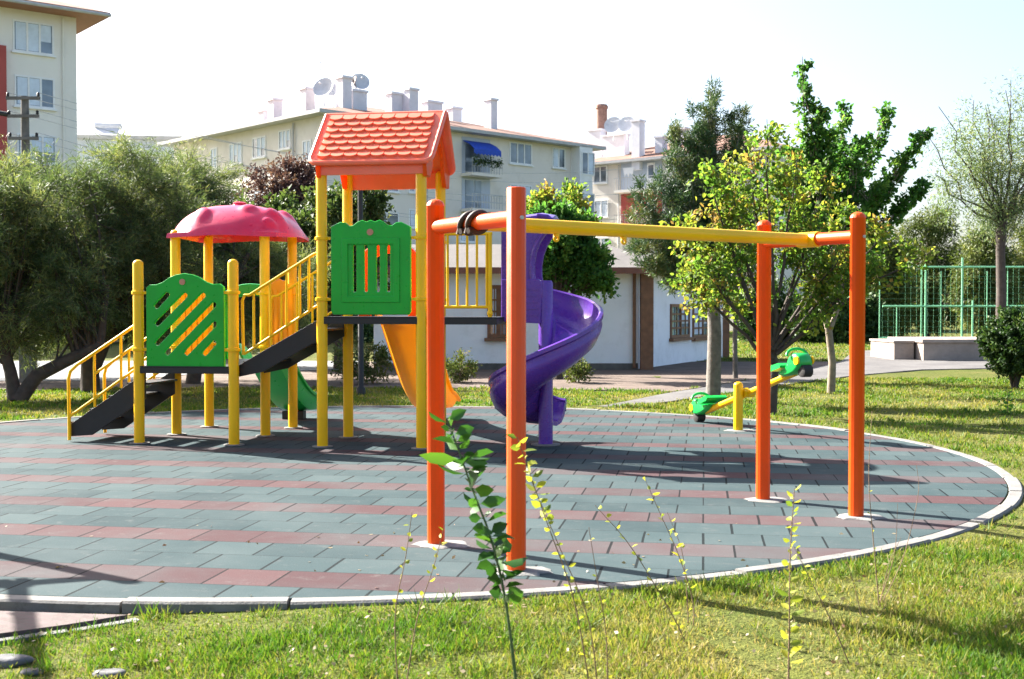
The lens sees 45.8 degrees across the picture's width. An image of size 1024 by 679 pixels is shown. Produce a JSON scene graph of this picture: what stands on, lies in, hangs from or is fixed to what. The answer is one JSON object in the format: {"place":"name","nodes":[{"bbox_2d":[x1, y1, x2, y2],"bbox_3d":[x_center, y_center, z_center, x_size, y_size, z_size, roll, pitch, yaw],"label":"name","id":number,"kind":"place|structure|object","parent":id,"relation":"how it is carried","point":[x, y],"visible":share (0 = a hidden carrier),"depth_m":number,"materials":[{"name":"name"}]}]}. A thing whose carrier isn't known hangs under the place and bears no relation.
{"place":"outdoors","nodes":[
{"label":"outdoors","id":0,"kind":"place"},
{"bbox_2d":[19,343,36,382],"bbox_3d":[-10.803,0.510,27.046,0.380,0.930,0.300,0,1,0],"label":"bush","id":1,"kind":"object","parent":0,"point":[22,374],"visible":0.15,"depth_m":26.93,"materials":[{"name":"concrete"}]},
{"bbox_2d":[0,361,357,380],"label":"street","id":2,"kind":"structure","parent":0,"point":[113,372],"depth_m":31.58,"materials":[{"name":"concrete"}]},
{"bbox_2d":[220,184,310,352],"bbox_3d":[-7.254,-1.795,34.433,3.547,5.177,3.089,0,1,0],"label":"mulberry tree","id":3,"kind":"object","parent":2,"relation":"on","point":[281,201],"visible":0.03,"depth_m":33.88,"materials":[{"name":"green plant"}]},
{"bbox_2d":[229,150,315,207],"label":"plum tree","id":4,"kind":"object","parent":2,"relation":"on","point":[303,173],"visible":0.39,"depth_m":35.55,"materials":[{"name":"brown plant"}]},
{"bbox_2d":[273,179,395,368],"bbox_3d":[-5.039,-1.816,32.990,4.314,5.292,3.015,0,1,0],"label":"mulberry tree","id":5,"kind":"object","parent":2,"relation":"on","point":[375,202],"visible":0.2,"depth_m":32.42,"materials":[{"name":"green plant"}]},
{"bbox_2d":[0,362,836,392],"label":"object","id":6,"kind":"object","parent":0,"point":[680,376],"visible":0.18,"depth_m":28.25,"materials":[{"name":"grey concrete"}]},
{"bbox_2d":[0,147,73,345],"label":"tamarisk tree","id":7,"kind":"object","parent":6,"relation":"on","point":[27,154],"visible":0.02,"depth_m":28.60,"materials":[{"name":"green plant"}]},
{"bbox_2d":[114,135,330,383],"bbox_3d":[-6.730,-1.863,28.317,5.072,5.661,4.904,0,1,0],"label":"tamarisk tree","id":8,"kind":"object","parent":6,"relation":"on","point":[248,253],"visible":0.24,"depth_m":27.30,"materials":[{"name":"green plant"}]},
{"bbox_2d":[526,177,602,221],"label":"young tree","id":9,"kind":"object","parent":6,"relation":"on","point":[570,190],"visible":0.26,"depth_m":30.60,"materials":[{"name":"green plant"}]},
{"bbox_2d":[526,198,620,378],"bbox_3d":[1.287,-1.169,28.497,2.522,4.224,2.129,0,1,0],"label":"round tree","id":10,"kind":"object","parent":6,"relation":"on","point":[579,264],"visible":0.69,"depth_m":27.98,"materials":[{"name":"green plant"}]},
{"bbox_2d":[730,191,784,377],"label":"young tree","id":11,"kind":"object","parent":6,"relation":"on","point":[735,363],"visible":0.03,"depth_m":28.70,"materials":[{"name":"plant"}]},
{"bbox_2d":[0,407,1007,603],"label":"rubber paving","id":12,"kind":"structure","parent":0,"point":[102,514],"depth_m":10.01,"materials":[{"name":"rubber"}]},
{"bbox_2d":[67,110,603,449],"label":"play tower","id":13,"kind":"structure","parent":12,"relation":"on","point":[397,150],"depth_m":14.18,"materials":[{"name":"yellow paint"}]},
{"bbox_2d":[410,187,886,575],"bbox_3d":[1.102,0.209,8.716,3.651,2.339,1.326,-1,2,-36],"label":"swing frame","id":14,"kind":"object","parent":12,"relation":"on","point":[514,223],"visible":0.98,"depth_m":8.18,"materials":[{"name":"orange paint"}]},
{"bbox_2d":[689,347,814,431],"bbox_3d":[3.028,0.633,15.875,0.485,1.129,2.769,-1,2,-20],"label":"seesaw","id":15,"kind":"object","parent":12,"relation":"on","point":[799,364],"visible":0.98,"depth_m":15.83,"materials":[{"name":"yellow paint"}]},
{"bbox_2d":[0,311,1023,678],"bbox_3d":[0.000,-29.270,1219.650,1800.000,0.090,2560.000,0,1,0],"label":"ground","id":16,"kind":"structure","parent":0,"point":[738,619],"depth_m":6.38,"materials":[{"name":"green plant"}]},
{"bbox_2d":[0,654,33,668],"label":"stone","id":17,"kind":"object","parent":16,"relation":"on","point":[12,660],"visible":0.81,"depth_m":5.65,"materials":[{"name":"grey stone"}]},
{"bbox_2d":[20,668,43,675],"bbox_3d":[-2.186,1.519,5.526,0.108,0.030,0.081,0,1,0],"label":"stone","id":18,"kind":"object","parent":16,"relation":"on","point":[34,672],"visible":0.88,"depth_m":5.50,"materials":[{"name":"grey stone"}]},
{"bbox_2d":[0,0,110,182],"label":"apartment building","id":19,"kind":"structure","parent":16,"relation":"on","point":[38,52],"depth_m":63.49,"materials":[{"name":"paint"}]},
{"bbox_2d":[11,19,55,57],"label":"window","id":20,"kind":"structure","parent":19,"relation":"in","point":[30,38],"depth_m":63.21,"materials":[{"name":"white glass"}]},
{"bbox_2d":[13,74,56,110],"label":"window","id":21,"kind":"structure","parent":19,"relation":"in","point":[24,85],"depth_m":63.35,"materials":[{"name":"white glass"}]},
{"bbox_2d":[17,133,57,166],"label":"window","id":22,"kind":"structure","parent":19,"relation":"in","point":[47,139],"depth_m":63.61,"materials":[{"name":"white glass"}]},
{"bbox_2d":[0,611,126,637],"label":"brick patch","id":23,"kind":"object","parent":16,"relation":"on","point":[17,622],"visible":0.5,"depth_m":6.34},
{"bbox_2d":[0,618,138,644],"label":"patch edging","id":24,"kind":"object","parent":16,"relation":"on","point":[27,636],"visible":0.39,"depth_m":6.18,"materials":[{"name":"concrete"}]},
{"bbox_2d":[0,134,149,401],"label":"tamarisk tree","id":25,"kind":"object","parent":16,"relation":"on","point":[27,258],"visible":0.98,"depth_m":21.95,"materials":[{"name":"green plant"}]},
{"bbox_2d":[92,668,125,678],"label":"stone","id":26,"kind":"object","parent":16,"relation":"on","point":[113,671],"visible":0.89,"depth_m":5.46,"materials":[{"name":"white stone"}]},
{"bbox_2d":[77,122,185,203],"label":"flat roofed building","id":27,"kind":"structure","parent":16,"relation":"on","point":[109,127],"depth_m":92.03,"materials":[{"name":"white paint"}]},
{"bbox_2d":[82,159,102,171],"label":"window","id":28,"kind":"structure","parent":27,"relation":"in","point":[84,160],"depth_m":91.83,"materials":[{"name":"white paint"}]},
{"bbox_2d":[24,125,246,391],"bbox_3d":[-7.960,-1.659,24.276,4.968,5.477,4.152,0,1,0],"label":"tamarisk tree","id":29,"kind":"object","parent":16,"relation":"on","point":[136,214],"visible":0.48,"depth_m":23.75,"materials":[{"name":"green plant"}]},
{"bbox_2d":[116,299,167,342],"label":"bushy tree","id":30,"kind":"object","parent":16,"relation":"on","point":[125,340],"visible":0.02,"depth_m":58.90,"materials":[{"name":"green plant"}]},
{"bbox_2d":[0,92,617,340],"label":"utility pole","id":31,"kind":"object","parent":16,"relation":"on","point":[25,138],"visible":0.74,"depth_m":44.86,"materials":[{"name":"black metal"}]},
{"bbox_2d":[310,315,373,342],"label":"bushy tree","id":32,"kind":"object","parent":16,"relation":"on","point":[368,331],"visible":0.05,"depth_m":58.89,"materials":[{"name":"green plant"}]},
{"bbox_2d":[329,329,371,382],"bbox_3d":[-3.527,0.404,26.435,0.937,1.287,1.005,1,2,35],"label":"shrub","id":33,"kind":"object","parent":16,"relation":"on","point":[339,351],"visible":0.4,"depth_m":26.37,"materials":[{"name":"green plant"}]},
{"bbox_2d":[356,190,365,394],"bbox_3d":[-2.921,-1.240,23.373,0.440,4.614,0.440,0,1,0],"label":"lamp post","id":34,"kind":"object","parent":16,"relation":"on","point":[360,388],"visible":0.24,"depth_m":23.36,"materials":[{"name":"black metal"}]},
{"bbox_2d":[354,341,396,383],"bbox_3d":[-3.000,0.532,26.739,1.028,1.043,1.116,-1,2,-25],"label":"shrub","id":35,"kind":"object","parent":16,"relation":"on","point":[380,356],"visible":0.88,"depth_m":26.56,"materials":[{"name":"green plant"}]},
{"bbox_2d":[157,61,605,277],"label":"apartment building","id":36,"kind":"structure","parent":16,"relation":"on","point":[498,154],"depth_m":82.09,"materials":[{"name":"paint"}]},
{"bbox_2d":[210,147,216,170],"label":"window","id":37,"kind":"structure","parent":36,"relation":"in","point":[213,153],"depth_m":83.51,"materials":[{"name":"white glass"}]},
{"bbox_2d":[228,141,241,166],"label":"window","id":38,"kind":"structure","parent":36,"relation":"in","point":[235,151],"depth_m":81.42,"materials":[{"name":"white glass"}]},
{"bbox_2d":[250,135,266,159],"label":"window","id":39,"kind":"structure","parent":36,"relation":"in","point":[259,142],"depth_m":79.22,"materials":[{"name":"white glass"}]},
{"bbox_2d":[277,129,291,150],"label":"window","id":40,"kind":"structure","parent":36,"relation":"in","point":[284,136],"depth_m":77.01,"materials":[{"name":"white glass"}]},
{"bbox_2d":[300,139,310,161],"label":"window","id":41,"kind":"structure","parent":36,"relation":"in","point":[306,144],"depth_m":75.19,"materials":[{"name":"white glass"}]},
{"bbox_2d":[381,190,400,193],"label":"window","id":42,"kind":"structure","parent":36,"relation":"in","point":[394,191],"depth_m":77.57,"materials":[{"name":"white paint"}]},
{"bbox_2d":[384,212,398,224],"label":"window","id":43,"kind":"structure","parent":36,"relation":"in","point":[392,219],"depth_m":77.62,"materials":[{"name":"white glass"}]},
{"bbox_2d":[408,189,415,193],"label":"window","id":44,"kind":"structure","parent":36,"relation":"in","point":[414,190],"depth_m":78.63,"materials":[{"name":"white paint"}]},
{"bbox_2d":[408,209,415,228],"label":"window","id":45,"kind":"structure","parent":36,"relation":"in","point":[412,221],"depth_m":78.70,"materials":[{"name":"white glass"}]},
{"bbox_2d":[459,235,475,243],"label":"window","id":46,"kind":"structure","parent":36,"relation":"in","point":[471,239],"depth_m":82.04,"materials":[{"name":"white glass"}]},
{"bbox_2d":[510,184,531,197],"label":"window","id":47,"kind":"structure","parent":36,"relation":"in","point":[528,187],"depth_m":85.66,"materials":[{"name":"white glass"}]},
{"bbox_2d":[509,141,533,166],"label":"window","id":48,"kind":"structure","parent":36,"relation":"in","point":[520,154],"depth_m":85.20,"materials":[{"name":"white glass"}]},
{"bbox_2d":[550,188,562,200],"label":"window","id":49,"kind":"structure","parent":36,"relation":"in","point":[558,189],"depth_m":87.76,"materials":[{"name":"white glass"}]},
{"bbox_2d":[551,147,566,169],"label":"window","id":50,"kind":"structure","parent":36,"relation":"in","point":[558,154],"depth_m":87.76,"materials":[{"name":"white glass"}]},
{"bbox_2d":[392,514,416,678],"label":"sapling","id":51,"kind":"object","parent":16,"relation":"on","point":[407,562],"visible":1,"depth_m":5.23,"materials":[{"name":"green plant"}]},
{"bbox_2d":[407,525,446,678],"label":"sapling","id":52,"kind":"object","parent":16,"relation":"on","point":[414,657],"visible":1,"depth_m":5.28,"materials":[{"name":"green plant"}]},
{"bbox_2d":[446,347,482,382],"bbox_3d":[-1.193,0.674,27.068,1.094,1.014,1.075,0,1,0],"label":"shrub","id":53,"kind":"object","parent":16,"relation":"on","point":[466,368],"visible":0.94,"depth_m":26.89,"materials":[{"name":"green plant"}]},
{"bbox_2d":[420,408,526,678],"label":"sapling","id":54,"kind":"object","parent":16,"relation":"on","point":[476,461],"visible":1,"depth_m":5.07,"materials":[{"name":"green plant"}]},
{"bbox_2d":[0,405,1023,613],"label":"kerb","id":55,"kind":"structure","parent":16,"relation":"on","point":[57,604],"depth_m":6.73,"materials":[{"name":"concrete"}]},
{"bbox_2d":[5,523,1023,678],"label":"fallen leaves","id":56,"kind":"object","parent":16,"relation":"on","point":[567,649],"visible":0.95,"depth_m":6.08,"materials":[{"name":"plant"}]},
{"bbox_2d":[374,244,731,369],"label":"building","id":57,"kind":"structure","parent":16,"relation":"on","point":[647,324],"depth_m":32.92,"materials":[{"name":"white paint"}]},
{"bbox_2d":[484,285,506,340],"bbox_3d":[-0.371,-0.715,32.840,0.760,1.520,0.160,0,1,0],"label":"window","id":58,"kind":"structure","parent":57,"relation":"in","point":[498,332],"depth_m":32.86,"materials":[{"name":"brown wood"}]},
{"bbox_2d":[669,304,693,341],"bbox_3d":[5.119,-0.518,36.607,0.160,1.104,2.098,1,2,25],"label":"window","id":59,"kind":"structure","parent":57,"relation":"in","point":[679,321],"depth_m":36.48,"materials":[{"name":"brown wood"}]},
{"bbox_2d":[691,304,707,340],"bbox_3d":[6.135,-0.552,38.810,0.160,1.153,2.316,1,2,25],"label":"window","id":60,"kind":"structure","parent":57,"relation":"in","point":[699,329],"depth_m":38.36,"materials":[{"name":"brown wood"}]},
{"bbox_2d":[506,433,600,678],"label":"sapling","id":61,"kind":"object","parent":16,"relation":"on","point":[535,504],"visible":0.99,"depth_m":5.33,"materials":[{"name":"yellow plant"}]},
{"bbox_2d":[562,357,595,383],"bbox_3d":[1.438,0.648,27.018,0.890,0.905,1.090,0,1,0],"label":"shrub","id":62,"kind":"object","parent":16,"relation":"on","point":[578,373],"visible":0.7,"depth_m":26.82,"materials":[{"name":"green plant"}]},
{"bbox_2d":[589,530,611,678],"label":"sapling","id":63,"kind":"object","parent":16,"relation":"on","point":[603,614],"visible":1,"depth_m":5.23,"materials":[{"name":"green plant"}]},
{"bbox_2d":[595,505,687,641],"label":"sapling","id":64,"kind":"object","parent":16,"relation":"on","point":[665,600],"visible":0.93,"depth_m":5.93,"materials":[{"name":"green plant"}]},
{"bbox_2d":[643,477,696,625],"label":"sapling","id":65,"kind":"object","parent":16,"relation":"on","point":[682,562],"visible":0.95,"depth_m":6.24,"materials":[{"name":"green plant"}]},
{"bbox_2d":[621,73,762,394],"bbox_3d":[3.268,-1.835,21.789,2.634,5.889,1.628,0,1,0],"label":"pine tree","id":66,"kind":"object","parent":16,"relation":"on","point":[702,143],"visible":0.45,"depth_m":21.63,"materials":[{"name":"green plant"}]},
{"bbox_2d":[587,104,842,330],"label":"apartment building","id":67,"kind":"structure","parent":16,"relation":"on","point":[625,161],"depth_m":97.86,"materials":[{"name":"paint"}]},
{"bbox_2d":[593,165,607,184],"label":"window","id":68,"kind":"structure","parent":67,"relation":"in","point":[601,176],"depth_m":98.98,"materials":[{"name":"white paint"}]},
{"bbox_2d":[595,200,608,217],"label":"window","id":69,"kind":"structure","parent":67,"relation":"in","point":[601,208],"depth_m":98.98,"materials":[{"name":"white glass"}]},
{"bbox_2d":[598,237,607,243],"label":"window","id":70,"kind":"structure","parent":67,"relation":"in","point":[601,239],"depth_m":98.98,"materials":[{"name":"white paint"}]},
{"bbox_2d":[730,274,801,341],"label":"bushy tree","id":71,"kind":"object","parent":16,"relation":"on","point":[742,325],"visible":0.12,"depth_m":61.23,"materials":[{"name":"green plant"}]},
{"bbox_2d":[777,484,804,678],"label":"sapling","id":72,"kind":"object","parent":16,"relation":"on","point":[795,599],"visible":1,"depth_m":5.33,"materials":[{"name":"yellow plant"}]},
{"bbox_2d":[602,350,991,406],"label":"footpath","id":73,"kind":"structure","parent":16,"relation":"on","point":[875,365],"depth_m":32.85,"materials":[{"name":"grey concrete"}]},
{"bbox_2d":[869,339,914,358],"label":"stone block","id":74,"kind":"structure","parent":73,"relation":"on","point":[892,348],"depth_m":39.37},
{"bbox_2d":[888,337,986,359],"bbox_3d":[14.879,0.296,40.223,3.728,0.690,3.580,0,1,0],"label":"stone planter","id":75,"kind":"object","parent":73,"relation":"on","point":[946,348],"visible":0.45,"depth_m":38.52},
{"bbox_2d":[658,120,942,414],"bbox_3d":[4.313,-1.083,18.682,4.108,4.555,2.133,0,1,0],"label":"yellow tree","id":76,"kind":"object","parent":16,"relation":"on","point":[737,255],"visible":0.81,"depth_m":18.55,"materials":[{"name":"green plant"}]},
{"bbox_2d":[787,290,849,343],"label":"bushy tree","id":77,"kind":"object","parent":16,"relation":"on","point":[840,330],"visible":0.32,"depth_m":57.18,"materials":[{"name":"green plant"}]},
{"bbox_2d":[794,546,861,663],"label":"sapling","id":78,"kind":"object","parent":16,"relation":"on","point":[811,588],"visible":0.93,"depth_m":5.63,"materials":[{"name":"green plant"}]},
{"bbox_2d":[763,56,935,392],"bbox_3d":[6.702,-2.215,23.878,3.370,6.544,1.460,0,1,0],"label":"tree","id":79,"kind":"object","parent":16,"relation":"on","point":[853,173],"visible":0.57,"depth_m":23.68,"materials":[{"name":"green plant"}]},
{"bbox_2d":[843,286,894,341],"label":"bushy tree","id":80,"kind":"object","parent":16,"relation":"on","point":[871,316],"visible":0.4,"depth_m":59.44,"materials":[{"name":"green plant"}]},
{"bbox_2d":[849,215,927,336],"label":"willow tree","id":81,"kind":"object","parent":16,"relation":"on","point":[902,297],"visible":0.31,"depth_m":65.16,"materials":[{"name":"green plant"}]},
{"bbox_2d":[867,417,918,606],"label":"sapling","id":82,"kind":"object","parent":16,"relation":"on","point":[878,593],"visible":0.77,"depth_m":6.63,"materials":[{"name":"green plant"}]},
{"bbox_2d":[890,201,966,336],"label":"willow tree","id":83,"kind":"object","parent":16,"relation":"on","point":[939,231],"visible":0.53,"depth_m":71.10,"materials":[{"name":"green plant"}]},
{"bbox_2d":[879,258,1023,338],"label":"court fence","id":84,"kind":"object","parent":16,"relation":"on","point":[962,266],"visible":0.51,"depth_m":51.95,"materials":[{"name":"green metal"}]},
{"bbox_2d":[911,69,1023,318],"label":"willow tree","id":85,"kind":"object","parent":16,"relation":"on","point":[1003,216],"visible":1,"depth_m":41.80,"materials":[{"name":"green plant"}]},
{"bbox_2d":[937,215,1023,336],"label":"willow tree","id":86,"kind":"object","parent":16,"relation":"on","point":[984,255],"visible":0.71,"depth_m":65.16,"materials":[{"name":"green plant"}]},
{"bbox_2d":[973,302,1023,388],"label":"clipped bush","id":87,"kind":"object","parent":16,"relation":"on","point":[1000,341],"visible":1,"depth_m":24.96,"materials":[{"name":"green plant"}]},
{"bbox_2d":[995,387,1013,412],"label":"sapling","id":88,"kind":"object","parent":16,"relation":"on","point":[1006,402],"visible":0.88,"depth_m":19.03,"materials":[{"name":"green plant"}]},
{"bbox_2d":[1007,219,1023,310],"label":"willow tree","id":89,"kind":"object","parent":16,"relation":"on","point":[1021,244],"visible":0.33,"depth_m":69.71,"materials":[{"name":"green plant"}]},
{"bbox_2d":[57,0,1023,308],"label":"sky","id":90,"kind":"structure","parent":0,"point":[191,66],"materials":[{"name":"white"}]}
]}

